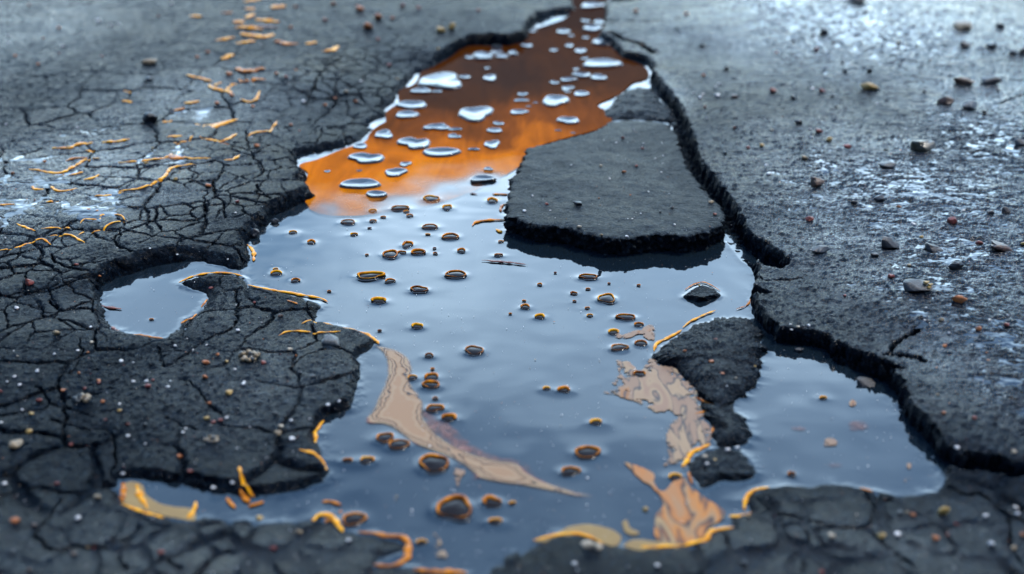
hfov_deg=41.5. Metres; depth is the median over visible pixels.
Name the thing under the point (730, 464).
asphalt chunk
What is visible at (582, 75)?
clear drop
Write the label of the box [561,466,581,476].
bubble
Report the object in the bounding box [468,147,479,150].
clear drop
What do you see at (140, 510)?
oil ribbon
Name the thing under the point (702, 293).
asphalt chunk
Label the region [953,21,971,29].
stone
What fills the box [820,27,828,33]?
stone
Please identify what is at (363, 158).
clear drop
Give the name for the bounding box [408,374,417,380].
bubble
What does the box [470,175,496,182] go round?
clear drop
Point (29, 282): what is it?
stone
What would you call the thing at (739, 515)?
oil ribbon
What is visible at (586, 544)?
stone
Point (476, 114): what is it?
clear drop
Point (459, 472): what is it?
oil streak
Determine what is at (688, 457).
oil ribbon
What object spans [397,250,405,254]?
bubble
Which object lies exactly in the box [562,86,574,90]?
clear drop
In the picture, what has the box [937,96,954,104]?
stone
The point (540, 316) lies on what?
bubble
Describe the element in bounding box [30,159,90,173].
oil ribbon
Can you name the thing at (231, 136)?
oil ribbon
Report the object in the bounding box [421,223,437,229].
bubble
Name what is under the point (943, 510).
stone
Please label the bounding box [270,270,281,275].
bubble
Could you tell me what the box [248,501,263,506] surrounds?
oil ribbon
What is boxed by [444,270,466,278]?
bubble
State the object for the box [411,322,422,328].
bubble
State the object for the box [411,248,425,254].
bubble
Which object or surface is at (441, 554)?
oil streak
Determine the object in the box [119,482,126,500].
oil ribbon
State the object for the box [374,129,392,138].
clear drop
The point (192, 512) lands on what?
oil ribbon
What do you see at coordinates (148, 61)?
stone
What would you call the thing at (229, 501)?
oil ribbon
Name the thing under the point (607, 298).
bubble
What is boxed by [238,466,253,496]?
oil ribbon
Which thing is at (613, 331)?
bubble
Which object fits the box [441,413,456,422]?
bubble
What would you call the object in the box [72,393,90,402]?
gravel lump
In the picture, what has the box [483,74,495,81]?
clear drop
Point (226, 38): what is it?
oil ribbon
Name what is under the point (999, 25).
stone
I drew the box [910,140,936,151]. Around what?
stone
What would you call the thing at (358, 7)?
grit grain
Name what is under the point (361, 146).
clear drop
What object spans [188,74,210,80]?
oil ribbon
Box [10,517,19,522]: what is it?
grit grain
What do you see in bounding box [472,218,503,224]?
oil ribbon
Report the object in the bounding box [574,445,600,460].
bubble
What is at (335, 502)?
oil ribbon
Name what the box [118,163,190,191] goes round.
oil ribbon
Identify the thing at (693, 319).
oil ribbon
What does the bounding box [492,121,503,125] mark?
clear drop
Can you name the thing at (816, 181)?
stone
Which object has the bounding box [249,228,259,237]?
stone
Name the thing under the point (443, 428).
oil streak
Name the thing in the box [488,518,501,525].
bubble
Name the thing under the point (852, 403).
oil fleck
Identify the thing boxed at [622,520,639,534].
oil streak
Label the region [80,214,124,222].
oil ribbon
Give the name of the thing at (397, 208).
bubble
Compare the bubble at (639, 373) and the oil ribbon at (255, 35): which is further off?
the oil ribbon at (255, 35)
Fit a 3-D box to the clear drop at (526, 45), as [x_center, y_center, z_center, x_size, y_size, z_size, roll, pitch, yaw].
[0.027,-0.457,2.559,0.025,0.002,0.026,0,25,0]
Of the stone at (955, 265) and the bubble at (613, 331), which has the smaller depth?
the bubble at (613, 331)
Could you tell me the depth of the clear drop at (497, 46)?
2.55 m
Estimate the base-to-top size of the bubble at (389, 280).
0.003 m
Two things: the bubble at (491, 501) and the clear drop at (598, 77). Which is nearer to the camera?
the bubble at (491, 501)
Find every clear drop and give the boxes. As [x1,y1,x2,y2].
[339,178,380,188]
[347,152,384,163]
[353,143,366,149]
[366,190,387,197]
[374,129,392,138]
[384,168,407,176]
[395,101,426,109]
[395,110,419,118]
[396,137,430,149]
[400,161,411,166]
[410,87,431,93]
[417,72,461,89]
[422,147,461,157]
[423,123,449,130]
[448,127,462,130]
[448,133,460,138]
[458,75,470,78]
[458,106,493,122]
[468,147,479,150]
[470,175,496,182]
[473,51,492,59]
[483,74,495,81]
[484,140,499,148]
[486,128,501,132]
[490,50,503,54]
[491,43,501,49]
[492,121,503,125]
[495,54,507,57]
[508,50,517,55]
[510,109,528,114]
[514,98,528,101]
[517,92,527,95]
[520,44,532,47]
[542,95,569,107]
[556,29,570,33]
[556,117,578,124]
[560,77,577,81]
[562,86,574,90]
[572,72,590,77]
[574,91,589,96]
[575,48,586,53]
[581,2,603,8]
[583,25,601,31]
[583,58,622,67]
[591,74,606,79]
[592,38,612,45]
[594,20,603,23]
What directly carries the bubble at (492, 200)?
on the puddle water at (500, 401)
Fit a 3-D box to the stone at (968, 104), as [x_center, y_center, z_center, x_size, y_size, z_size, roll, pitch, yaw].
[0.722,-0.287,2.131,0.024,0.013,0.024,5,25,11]
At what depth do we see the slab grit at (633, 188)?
1.86 m
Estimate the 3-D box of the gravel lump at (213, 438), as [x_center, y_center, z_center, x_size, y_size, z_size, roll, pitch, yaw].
[-0.280,0.141,1.258,0.014,0.006,0.012,-14,28,-27]
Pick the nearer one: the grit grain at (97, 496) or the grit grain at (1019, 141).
the grit grain at (97, 496)
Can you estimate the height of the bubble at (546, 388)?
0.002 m
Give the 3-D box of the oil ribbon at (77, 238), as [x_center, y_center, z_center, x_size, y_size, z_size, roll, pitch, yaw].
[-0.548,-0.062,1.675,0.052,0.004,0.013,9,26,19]
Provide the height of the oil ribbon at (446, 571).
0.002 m
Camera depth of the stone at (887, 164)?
1.88 m
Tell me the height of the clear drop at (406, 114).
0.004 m
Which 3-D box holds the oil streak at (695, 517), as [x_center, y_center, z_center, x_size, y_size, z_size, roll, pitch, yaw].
[0.146,0.186,1.184,0.068,0.001,0.131,-4,25,-8]
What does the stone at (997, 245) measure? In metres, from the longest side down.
0.027 x 0.027 x 0.008 m
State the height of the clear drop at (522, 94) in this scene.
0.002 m
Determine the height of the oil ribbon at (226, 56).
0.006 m
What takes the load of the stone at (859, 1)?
on the road
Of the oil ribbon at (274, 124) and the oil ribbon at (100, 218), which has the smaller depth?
the oil ribbon at (100, 218)
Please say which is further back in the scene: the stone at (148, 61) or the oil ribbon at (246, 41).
the oil ribbon at (246, 41)
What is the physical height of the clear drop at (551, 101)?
0.004 m
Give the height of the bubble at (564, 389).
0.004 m
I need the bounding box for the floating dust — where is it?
[142,197,930,557]
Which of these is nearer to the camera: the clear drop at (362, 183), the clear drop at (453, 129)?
the clear drop at (362, 183)
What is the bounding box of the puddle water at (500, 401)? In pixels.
[100,11,949,573]
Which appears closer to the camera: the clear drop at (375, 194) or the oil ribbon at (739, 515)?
the oil ribbon at (739, 515)
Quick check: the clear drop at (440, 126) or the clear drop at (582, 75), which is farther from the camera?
the clear drop at (582, 75)
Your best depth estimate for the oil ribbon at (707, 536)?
1.13 m
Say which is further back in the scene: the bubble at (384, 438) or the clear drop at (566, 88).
the clear drop at (566, 88)
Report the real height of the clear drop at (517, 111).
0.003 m
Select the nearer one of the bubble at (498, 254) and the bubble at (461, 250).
the bubble at (498, 254)
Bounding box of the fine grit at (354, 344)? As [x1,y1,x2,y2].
[0,0,1023,573]
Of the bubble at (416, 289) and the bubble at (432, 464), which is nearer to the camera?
the bubble at (432, 464)
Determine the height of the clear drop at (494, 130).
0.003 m
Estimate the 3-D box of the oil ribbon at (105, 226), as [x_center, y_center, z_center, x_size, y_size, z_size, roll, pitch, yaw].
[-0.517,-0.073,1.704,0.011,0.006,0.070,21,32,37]
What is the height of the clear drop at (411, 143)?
0.005 m
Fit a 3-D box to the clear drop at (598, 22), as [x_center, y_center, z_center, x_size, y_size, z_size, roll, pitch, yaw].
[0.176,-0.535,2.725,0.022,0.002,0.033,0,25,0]
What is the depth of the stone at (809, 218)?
1.71 m
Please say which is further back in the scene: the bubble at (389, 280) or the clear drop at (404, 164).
the clear drop at (404, 164)
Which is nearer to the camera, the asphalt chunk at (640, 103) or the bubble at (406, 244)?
the bubble at (406, 244)
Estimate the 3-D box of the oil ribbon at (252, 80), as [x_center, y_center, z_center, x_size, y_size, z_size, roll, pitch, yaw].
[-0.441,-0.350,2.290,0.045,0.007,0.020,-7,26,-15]
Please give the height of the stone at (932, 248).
0.009 m
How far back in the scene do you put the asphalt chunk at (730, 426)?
1.29 m
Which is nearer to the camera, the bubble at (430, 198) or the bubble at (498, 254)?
the bubble at (498, 254)
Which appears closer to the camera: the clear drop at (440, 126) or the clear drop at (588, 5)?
the clear drop at (440, 126)
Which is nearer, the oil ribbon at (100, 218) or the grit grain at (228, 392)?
the grit grain at (228, 392)
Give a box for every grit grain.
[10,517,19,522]
[94,494,100,498]
[225,390,232,394]
[356,5,364,9]
[363,22,372,28]
[373,13,382,18]
[828,532,835,537]
[870,252,878,256]
[877,533,885,537]
[932,535,939,539]
[1015,139,1023,144]
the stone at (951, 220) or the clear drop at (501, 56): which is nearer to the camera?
the stone at (951, 220)
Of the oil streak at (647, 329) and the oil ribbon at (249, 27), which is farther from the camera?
the oil ribbon at (249, 27)
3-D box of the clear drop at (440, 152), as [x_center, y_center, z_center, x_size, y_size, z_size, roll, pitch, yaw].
[-0.104,-0.200,2.007,0.059,0.005,0.041,0,25,0]
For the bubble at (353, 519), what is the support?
on the puddle water at (500, 401)
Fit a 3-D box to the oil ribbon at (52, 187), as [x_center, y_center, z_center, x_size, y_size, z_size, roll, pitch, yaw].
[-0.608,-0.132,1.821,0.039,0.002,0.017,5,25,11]
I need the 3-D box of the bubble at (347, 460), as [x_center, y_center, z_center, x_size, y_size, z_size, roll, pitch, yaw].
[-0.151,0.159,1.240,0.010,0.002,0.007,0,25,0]
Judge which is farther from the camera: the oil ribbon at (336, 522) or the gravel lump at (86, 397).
the gravel lump at (86, 397)
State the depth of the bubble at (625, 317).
1.51 m
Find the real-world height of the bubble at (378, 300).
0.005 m
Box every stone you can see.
[9,439,22,447]
[25,279,33,285]
[141,58,156,63]
[142,112,157,121]
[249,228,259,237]
[270,218,278,223]
[321,334,339,346]
[436,26,445,31]
[448,22,455,28]
[573,201,581,205]
[581,540,593,548]
[594,543,602,550]
[805,216,813,220]
[811,177,824,186]
[812,245,828,252]
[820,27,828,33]
[846,0,863,2]
[857,377,875,386]
[861,82,878,89]
[874,195,884,201]
[878,161,895,166]
[881,236,898,247]
[903,279,933,291]
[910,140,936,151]
[925,243,942,252]
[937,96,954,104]
[938,506,949,514]
[947,217,957,223]
[949,261,963,269]
[952,295,967,303]
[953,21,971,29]
[953,77,974,84]
[960,41,970,47]
[962,100,976,108]
[980,76,1001,83]
[986,42,996,47]
[991,240,1011,251]
[995,23,1004,27]
[1002,206,1010,212]
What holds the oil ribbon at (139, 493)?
on the oil streak at (131, 499)
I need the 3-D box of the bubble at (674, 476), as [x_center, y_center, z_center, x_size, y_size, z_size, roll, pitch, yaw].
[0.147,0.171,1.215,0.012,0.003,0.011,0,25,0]
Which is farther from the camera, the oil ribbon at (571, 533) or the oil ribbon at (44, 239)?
the oil ribbon at (44, 239)
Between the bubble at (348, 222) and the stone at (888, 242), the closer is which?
the stone at (888, 242)
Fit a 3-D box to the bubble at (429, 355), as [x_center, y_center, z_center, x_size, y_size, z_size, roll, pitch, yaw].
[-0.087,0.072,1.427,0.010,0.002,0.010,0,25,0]
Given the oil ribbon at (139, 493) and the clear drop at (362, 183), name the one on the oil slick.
the clear drop at (362, 183)
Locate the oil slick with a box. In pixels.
[299,0,648,207]
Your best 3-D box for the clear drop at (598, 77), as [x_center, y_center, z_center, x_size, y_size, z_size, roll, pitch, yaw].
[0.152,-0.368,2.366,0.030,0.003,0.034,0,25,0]
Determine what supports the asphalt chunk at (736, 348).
on the puddle water at (500, 401)
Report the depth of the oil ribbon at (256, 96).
2.20 m
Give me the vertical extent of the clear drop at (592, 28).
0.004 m
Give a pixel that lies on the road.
(92, 72)
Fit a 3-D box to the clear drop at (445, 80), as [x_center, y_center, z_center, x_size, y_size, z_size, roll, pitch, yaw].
[-0.125,-0.358,2.348,0.077,0.006,0.105,0,25,0]
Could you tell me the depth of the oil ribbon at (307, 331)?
1.46 m
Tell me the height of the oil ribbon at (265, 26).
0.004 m
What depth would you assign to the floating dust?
1.28 m
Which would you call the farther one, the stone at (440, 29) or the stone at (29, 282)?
the stone at (440, 29)
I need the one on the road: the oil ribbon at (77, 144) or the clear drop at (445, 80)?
the oil ribbon at (77, 144)
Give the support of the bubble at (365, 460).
on the puddle water at (500, 401)
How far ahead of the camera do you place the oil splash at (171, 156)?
1.93 m
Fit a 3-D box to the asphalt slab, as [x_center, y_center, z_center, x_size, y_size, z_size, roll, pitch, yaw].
[0.133,-0.151,1.895,0.292,0.036,0.517,0,25,0]
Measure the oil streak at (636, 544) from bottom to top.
0.001 m
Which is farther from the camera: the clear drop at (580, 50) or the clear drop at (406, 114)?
the clear drop at (580, 50)
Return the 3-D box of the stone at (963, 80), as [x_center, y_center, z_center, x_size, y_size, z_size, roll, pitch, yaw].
[0.754,-0.346,2.254,0.036,0.012,0.027,12,30,14]
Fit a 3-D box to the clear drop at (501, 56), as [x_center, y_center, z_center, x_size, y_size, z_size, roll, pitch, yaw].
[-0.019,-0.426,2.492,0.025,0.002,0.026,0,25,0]
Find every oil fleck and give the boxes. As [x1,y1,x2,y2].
[824,438,836,444]
[849,399,855,405]
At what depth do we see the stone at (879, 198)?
1.76 m
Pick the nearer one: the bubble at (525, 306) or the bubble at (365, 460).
the bubble at (365, 460)
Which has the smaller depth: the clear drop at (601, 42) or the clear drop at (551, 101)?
the clear drop at (551, 101)
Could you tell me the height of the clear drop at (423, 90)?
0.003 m
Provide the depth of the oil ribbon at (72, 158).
1.93 m
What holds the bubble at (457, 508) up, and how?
on the puddle water at (500, 401)
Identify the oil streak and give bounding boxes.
[123,481,195,520]
[367,347,580,494]
[423,413,497,459]
[434,533,446,557]
[454,464,464,486]
[534,524,620,545]
[606,358,711,466]
[616,325,654,339]
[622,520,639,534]
[623,539,681,549]
[624,462,724,544]
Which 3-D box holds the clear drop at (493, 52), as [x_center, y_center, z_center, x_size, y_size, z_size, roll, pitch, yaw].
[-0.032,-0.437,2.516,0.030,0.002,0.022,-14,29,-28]
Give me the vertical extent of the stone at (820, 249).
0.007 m
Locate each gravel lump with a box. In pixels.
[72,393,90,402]
[203,435,218,442]
[238,349,260,362]
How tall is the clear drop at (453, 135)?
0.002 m
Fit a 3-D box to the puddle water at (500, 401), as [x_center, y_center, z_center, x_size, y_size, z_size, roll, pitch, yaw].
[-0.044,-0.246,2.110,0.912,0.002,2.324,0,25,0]
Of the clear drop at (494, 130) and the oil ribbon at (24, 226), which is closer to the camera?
the oil ribbon at (24, 226)
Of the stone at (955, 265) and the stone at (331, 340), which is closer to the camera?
the stone at (331, 340)
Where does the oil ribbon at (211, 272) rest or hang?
on the puddle water at (500, 401)
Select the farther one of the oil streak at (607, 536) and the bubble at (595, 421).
the bubble at (595, 421)
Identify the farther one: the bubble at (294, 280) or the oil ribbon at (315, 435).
the bubble at (294, 280)
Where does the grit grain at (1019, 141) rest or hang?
on the road
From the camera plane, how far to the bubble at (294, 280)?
1.60 m
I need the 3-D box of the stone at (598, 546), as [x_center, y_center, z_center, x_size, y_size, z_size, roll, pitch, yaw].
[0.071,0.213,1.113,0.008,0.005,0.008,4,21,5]
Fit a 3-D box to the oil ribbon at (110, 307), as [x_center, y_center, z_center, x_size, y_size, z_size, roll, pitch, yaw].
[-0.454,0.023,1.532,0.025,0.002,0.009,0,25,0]
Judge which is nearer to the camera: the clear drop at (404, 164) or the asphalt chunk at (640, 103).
the clear drop at (404, 164)
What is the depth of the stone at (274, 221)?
1.76 m
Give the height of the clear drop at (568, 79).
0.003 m
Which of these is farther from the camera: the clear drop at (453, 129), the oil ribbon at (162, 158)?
the clear drop at (453, 129)
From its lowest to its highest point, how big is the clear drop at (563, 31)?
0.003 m
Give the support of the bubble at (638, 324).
on the puddle water at (500, 401)
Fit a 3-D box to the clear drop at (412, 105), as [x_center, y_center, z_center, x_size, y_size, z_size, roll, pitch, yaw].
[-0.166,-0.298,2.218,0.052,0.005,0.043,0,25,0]
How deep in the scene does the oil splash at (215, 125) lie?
2.08 m
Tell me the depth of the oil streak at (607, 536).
1.14 m
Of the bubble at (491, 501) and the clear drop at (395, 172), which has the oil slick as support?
the clear drop at (395, 172)
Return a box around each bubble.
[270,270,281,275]
[291,278,299,282]
[307,239,315,244]
[325,519,333,522]
[340,219,354,224]
[342,457,352,462]
[342,512,367,527]
[356,271,385,280]
[359,456,374,464]
[370,296,386,303]
[376,432,393,443]
[382,249,397,259]
[384,278,395,282]
[388,439,410,450]
[391,205,409,211]
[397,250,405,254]
[402,241,413,248]
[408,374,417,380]
[410,285,428,293]
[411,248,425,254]
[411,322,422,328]
[416,539,427,545]
[418,453,449,474]
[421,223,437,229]
[421,380,439,389]
[423,195,439,202]
[424,372,437,379]
[425,352,433,357]
[426,404,444,413]
[435,494,472,522]
[441,232,459,239]
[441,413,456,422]
[442,204,451,210]
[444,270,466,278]
[457,247,464,252]
[464,345,483,355]
[482,495,501,508]
[487,197,497,203]
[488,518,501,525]
[494,253,502,256]
[520,303,529,309]
[534,313,544,319]
[542,386,550,390]
[557,385,569,393]
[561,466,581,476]
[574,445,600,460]
[578,273,597,280]
[589,418,601,425]
[597,293,615,304]
[608,328,618,334]
[610,343,629,351]
[615,313,635,320]
[632,370,645,377]
[634,322,643,326]
[634,339,647,346]
[668,473,681,480]
[787,471,795,476]
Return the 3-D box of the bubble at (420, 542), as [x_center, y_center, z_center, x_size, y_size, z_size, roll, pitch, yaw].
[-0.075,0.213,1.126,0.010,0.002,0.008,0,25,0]
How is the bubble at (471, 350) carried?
on the puddle water at (500, 401)
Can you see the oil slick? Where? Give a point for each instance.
(536, 69)
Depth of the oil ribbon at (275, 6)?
2.76 m
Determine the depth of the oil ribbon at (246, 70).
2.34 m
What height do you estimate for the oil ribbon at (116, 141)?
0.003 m
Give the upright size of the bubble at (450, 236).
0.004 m
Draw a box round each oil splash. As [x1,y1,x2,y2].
[167,153,183,158]
[196,119,236,127]
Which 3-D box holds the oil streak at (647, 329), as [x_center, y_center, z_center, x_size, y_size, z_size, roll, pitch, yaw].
[0.133,0.050,1.477,0.050,0.001,0.038,0,25,0]
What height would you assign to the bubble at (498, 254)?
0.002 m
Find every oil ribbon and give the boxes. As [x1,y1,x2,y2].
[2,238,50,249]
[17,223,35,230]
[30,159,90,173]
[50,186,76,191]
[51,233,84,242]
[66,157,86,160]
[69,142,92,147]
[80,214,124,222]
[80,221,120,233]
[102,305,121,308]
[105,139,126,141]
[118,156,207,162]
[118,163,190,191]
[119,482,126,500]
[121,503,163,517]
[135,485,147,507]
[180,271,241,281]
[187,501,196,517]
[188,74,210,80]
[200,133,236,141]
[208,84,231,93]
[216,37,233,40]
[221,54,234,58]
[226,497,235,507]
[235,25,262,29]
[235,67,264,71]
[236,40,254,43]
[238,78,265,82]
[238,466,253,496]
[239,489,249,502]
[240,32,273,37]
[241,91,259,102]
[247,121,276,136]
[247,244,256,260]
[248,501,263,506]
[249,285,327,301]
[255,18,278,21]
[255,25,277,27]
[270,5,284,7]
[274,40,297,44]
[280,330,337,334]
[299,449,326,468]
[312,512,343,531]
[313,420,323,441]
[321,500,341,505]
[325,46,338,51]
[344,327,378,343]
[358,531,411,566]
[413,568,466,573]
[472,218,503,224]
[485,260,524,264]
[534,532,602,543]
[641,544,681,547]
[653,330,680,350]
[682,443,709,465]
[682,527,733,545]
[683,310,714,326]
[685,281,718,289]
[730,513,751,516]
[743,487,767,509]
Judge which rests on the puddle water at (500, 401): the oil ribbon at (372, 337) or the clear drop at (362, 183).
the oil ribbon at (372, 337)
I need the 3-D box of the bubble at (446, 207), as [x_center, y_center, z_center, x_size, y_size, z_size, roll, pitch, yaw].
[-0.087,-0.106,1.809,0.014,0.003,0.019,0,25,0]
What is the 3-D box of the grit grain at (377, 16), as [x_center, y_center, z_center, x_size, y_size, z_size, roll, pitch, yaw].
[-0.264,-0.536,2.677,0.015,0.013,0.016,20,32,36]
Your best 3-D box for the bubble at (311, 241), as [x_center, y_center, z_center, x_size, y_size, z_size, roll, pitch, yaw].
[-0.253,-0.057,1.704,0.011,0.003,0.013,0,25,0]
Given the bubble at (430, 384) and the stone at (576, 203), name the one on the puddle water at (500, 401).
the bubble at (430, 384)
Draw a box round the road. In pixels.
[0,0,1023,573]
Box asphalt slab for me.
[503,120,725,254]
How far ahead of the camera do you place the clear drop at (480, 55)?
2.49 m
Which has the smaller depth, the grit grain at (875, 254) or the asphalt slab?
the grit grain at (875, 254)
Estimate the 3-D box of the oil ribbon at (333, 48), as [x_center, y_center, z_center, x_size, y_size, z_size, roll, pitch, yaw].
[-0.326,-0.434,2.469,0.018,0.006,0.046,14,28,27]
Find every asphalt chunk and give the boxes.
[604,87,674,122]
[651,317,767,407]
[683,285,720,300]
[688,447,756,487]
[700,401,752,447]
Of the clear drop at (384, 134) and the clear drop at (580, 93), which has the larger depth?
the clear drop at (580, 93)
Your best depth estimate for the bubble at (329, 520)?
1.15 m
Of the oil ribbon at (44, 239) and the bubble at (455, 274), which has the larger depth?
the oil ribbon at (44, 239)
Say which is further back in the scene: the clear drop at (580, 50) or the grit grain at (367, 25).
the grit grain at (367, 25)
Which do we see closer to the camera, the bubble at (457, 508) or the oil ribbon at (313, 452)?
the bubble at (457, 508)
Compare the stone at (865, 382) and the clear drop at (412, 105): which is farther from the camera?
the clear drop at (412, 105)
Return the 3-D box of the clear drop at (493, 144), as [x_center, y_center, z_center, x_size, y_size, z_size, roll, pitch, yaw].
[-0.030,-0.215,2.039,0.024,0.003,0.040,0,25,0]
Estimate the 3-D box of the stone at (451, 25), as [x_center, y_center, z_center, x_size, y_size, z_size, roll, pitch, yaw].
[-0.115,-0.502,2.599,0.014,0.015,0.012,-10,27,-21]
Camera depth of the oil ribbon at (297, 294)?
1.57 m
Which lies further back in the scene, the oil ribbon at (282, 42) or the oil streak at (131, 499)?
the oil ribbon at (282, 42)
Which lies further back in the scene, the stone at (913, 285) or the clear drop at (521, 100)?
the clear drop at (521, 100)
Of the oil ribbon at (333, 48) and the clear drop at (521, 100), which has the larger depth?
the oil ribbon at (333, 48)
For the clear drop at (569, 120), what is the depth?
2.14 m
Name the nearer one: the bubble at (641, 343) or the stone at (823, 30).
the bubble at (641, 343)
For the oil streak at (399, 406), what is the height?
0.001 m
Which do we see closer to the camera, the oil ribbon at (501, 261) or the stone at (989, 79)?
the oil ribbon at (501, 261)
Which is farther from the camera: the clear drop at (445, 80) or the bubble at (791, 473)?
the clear drop at (445, 80)
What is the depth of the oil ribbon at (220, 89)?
2.24 m
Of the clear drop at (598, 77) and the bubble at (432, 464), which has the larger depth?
the clear drop at (598, 77)
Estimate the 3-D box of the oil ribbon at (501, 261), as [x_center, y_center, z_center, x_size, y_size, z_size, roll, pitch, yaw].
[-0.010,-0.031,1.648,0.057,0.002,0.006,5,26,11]
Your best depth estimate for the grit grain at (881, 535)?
1.13 m
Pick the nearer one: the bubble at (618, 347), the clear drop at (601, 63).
the bubble at (618, 347)
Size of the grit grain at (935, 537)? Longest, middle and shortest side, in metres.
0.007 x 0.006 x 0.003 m
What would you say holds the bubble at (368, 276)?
on the puddle water at (500, 401)
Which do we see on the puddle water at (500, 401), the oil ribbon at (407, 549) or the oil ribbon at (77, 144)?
the oil ribbon at (407, 549)
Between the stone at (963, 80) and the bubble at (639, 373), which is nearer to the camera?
the bubble at (639, 373)
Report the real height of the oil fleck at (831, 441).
0.001 m
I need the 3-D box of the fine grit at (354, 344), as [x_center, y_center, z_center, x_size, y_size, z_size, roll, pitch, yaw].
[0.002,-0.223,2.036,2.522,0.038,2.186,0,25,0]
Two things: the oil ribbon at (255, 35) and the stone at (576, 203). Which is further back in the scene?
the oil ribbon at (255, 35)
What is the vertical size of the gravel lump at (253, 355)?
0.011 m
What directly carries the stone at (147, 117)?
on the road
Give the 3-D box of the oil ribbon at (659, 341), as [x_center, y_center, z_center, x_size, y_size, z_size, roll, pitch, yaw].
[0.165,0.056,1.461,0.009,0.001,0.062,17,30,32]
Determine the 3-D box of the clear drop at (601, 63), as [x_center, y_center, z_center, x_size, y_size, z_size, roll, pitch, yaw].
[0.164,-0.405,2.448,0.074,0.005,0.058,0,25,0]
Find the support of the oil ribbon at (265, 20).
on the road
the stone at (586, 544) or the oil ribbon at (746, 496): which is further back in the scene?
the oil ribbon at (746, 496)
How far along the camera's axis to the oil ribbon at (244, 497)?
1.18 m
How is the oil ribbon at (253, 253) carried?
on the puddle water at (500, 401)
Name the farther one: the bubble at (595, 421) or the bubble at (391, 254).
the bubble at (391, 254)
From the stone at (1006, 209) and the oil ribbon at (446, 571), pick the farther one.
the stone at (1006, 209)
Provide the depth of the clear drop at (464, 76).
2.37 m
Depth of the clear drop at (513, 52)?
2.51 m
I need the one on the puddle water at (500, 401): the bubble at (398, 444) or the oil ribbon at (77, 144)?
the bubble at (398, 444)
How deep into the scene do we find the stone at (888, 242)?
1.63 m
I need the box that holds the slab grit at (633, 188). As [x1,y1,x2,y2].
[531,130,712,220]
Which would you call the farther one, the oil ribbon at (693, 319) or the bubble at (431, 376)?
the oil ribbon at (693, 319)
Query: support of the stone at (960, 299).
on the road
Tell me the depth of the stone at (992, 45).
2.46 m
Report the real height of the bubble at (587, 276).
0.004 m
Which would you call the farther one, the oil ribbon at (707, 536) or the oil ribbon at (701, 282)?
the oil ribbon at (701, 282)
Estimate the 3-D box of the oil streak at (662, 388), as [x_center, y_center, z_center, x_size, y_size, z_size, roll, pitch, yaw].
[0.151,0.118,1.331,0.100,0.001,0.212,-9,26,-19]
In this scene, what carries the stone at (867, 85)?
on the road
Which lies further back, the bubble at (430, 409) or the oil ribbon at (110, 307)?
the oil ribbon at (110, 307)
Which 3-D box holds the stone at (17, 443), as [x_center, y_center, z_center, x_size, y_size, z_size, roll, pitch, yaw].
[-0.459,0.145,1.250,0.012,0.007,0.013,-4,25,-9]
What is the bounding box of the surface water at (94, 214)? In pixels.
[0,0,1023,509]
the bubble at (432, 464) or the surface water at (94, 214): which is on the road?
the surface water at (94, 214)
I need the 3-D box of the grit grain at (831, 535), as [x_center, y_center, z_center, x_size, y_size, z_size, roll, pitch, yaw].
[0.267,0.207,1.127,0.008,0.004,0.007,8,29,-9]
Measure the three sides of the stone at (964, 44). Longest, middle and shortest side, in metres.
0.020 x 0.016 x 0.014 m
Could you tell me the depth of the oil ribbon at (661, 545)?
1.12 m
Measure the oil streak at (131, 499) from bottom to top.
0.001 m

